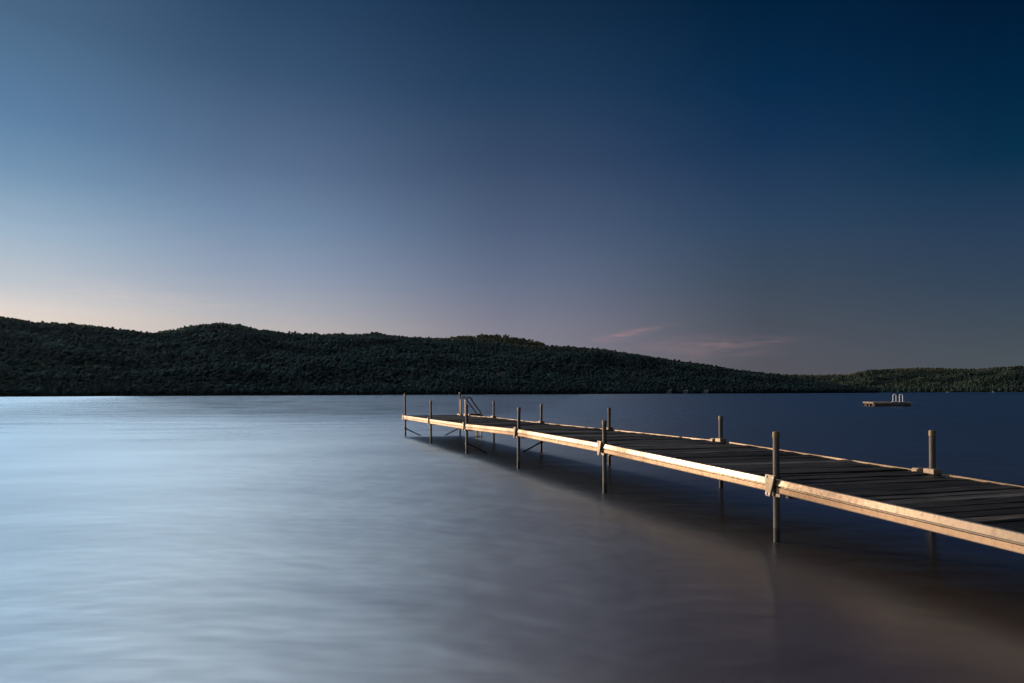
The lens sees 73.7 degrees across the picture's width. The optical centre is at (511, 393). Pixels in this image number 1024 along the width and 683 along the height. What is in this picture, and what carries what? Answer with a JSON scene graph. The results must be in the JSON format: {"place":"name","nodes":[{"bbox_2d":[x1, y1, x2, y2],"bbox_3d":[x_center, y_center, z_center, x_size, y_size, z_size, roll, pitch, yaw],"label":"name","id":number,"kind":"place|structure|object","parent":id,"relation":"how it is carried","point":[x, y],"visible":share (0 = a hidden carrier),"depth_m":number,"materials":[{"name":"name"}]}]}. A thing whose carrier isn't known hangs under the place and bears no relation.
{"place":"outdoors","nodes":[
{"label":"outdoors","id":0,"kind":"place"},
{"bbox_2d":[0,327,878,396],"bbox_3d":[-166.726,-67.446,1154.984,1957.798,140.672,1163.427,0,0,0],"label":"hill","id":1,"kind":"structure","parent":0,"point":[230,393],"depth_m":1046.21,"materials":[{"name":"green plant"}]},
{"bbox_2d":[0,316,878,396],"bbox_3d":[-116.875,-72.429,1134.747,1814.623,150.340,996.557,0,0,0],"label":"hillside forest","id":2,"kind":"object","parent":1,"relation":"on","point":[139,352],"visible":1,"depth_m":1138.54,"materials":[{"name":"green plant"}]},
{"bbox_2d":[473,337,537,345],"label":"hill knoll","id":3,"kind":"structure","parent":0,"point":[503,339],"depth_m":1737.03,"materials":[{"name":"green plant"}]},
{"bbox_2d":[440,334,548,346],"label":"knoll forest","id":4,"kind":"object","parent":3,"relation":"on","point":[480,337],"visible":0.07,"depth_m":1733.95,"materials":[{"name":"green plant"}]},
{"bbox_2d":[0,392,1023,682],"bbox_3d":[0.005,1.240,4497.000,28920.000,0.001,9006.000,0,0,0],"label":"water","id":5,"kind":"structure","parent":0,"point":[256,540],"depth_m":5.37,"materials":[{"name":"blue liquid"}]},
{"bbox_2d":[402,392,1023,553],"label":"dock","id":6,"kind":"object","parent":5,"relation":"in","point":[932,498],"visible":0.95,"depth_m":5.94,"materials":[{"name":"wood"}]},
{"bbox_2d":[460,397,483,435],"bbox_3d":[-1.181,0.858,20.038,0.595,1.550,0.600,0,0,-20],"label":"swim ladder","id":7,"kind":"object","parent":6,"relation":"attached to","point":[475,414],"visible":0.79,"depth_m":19.93,"materials":[{"name":"metal"}]},
{"bbox_2d":[863,394,911,405],"bbox_3d":[33.632,0.605,61.234,3.120,1.158,3.355,0,0,13],"label":"swim raft","id":8,"kind":"object","parent":5,"relation":"on","point":[898,403],"visible":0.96,"depth_m":59.74,"materials":[{"name":"wood"}]},
{"bbox_2d":[0,0,1023,375],"label":"sky","id":9,"kind":"structure","parent":0,"point":[790,187],"materials":[{"name":"blue"}]},
{"bbox_2d":[862,370,1023,392],"bbox_3d":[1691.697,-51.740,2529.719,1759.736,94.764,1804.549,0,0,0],"label":"hill","id":10,"kind":"structure","parent":0,"point":[936,391],"depth_m":2171.97,"materials":[{"name":"green plant"}]},
{"bbox_2d":[782,365,1023,392],"bbox_3d":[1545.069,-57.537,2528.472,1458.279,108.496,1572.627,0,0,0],"label":"shore forest","id":11,"kind":"object","parent":10,"relation":"on","point":[953,380],"visible":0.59,"depth_m":2337.75,"materials":[{"name":"green plant"}]}
]}

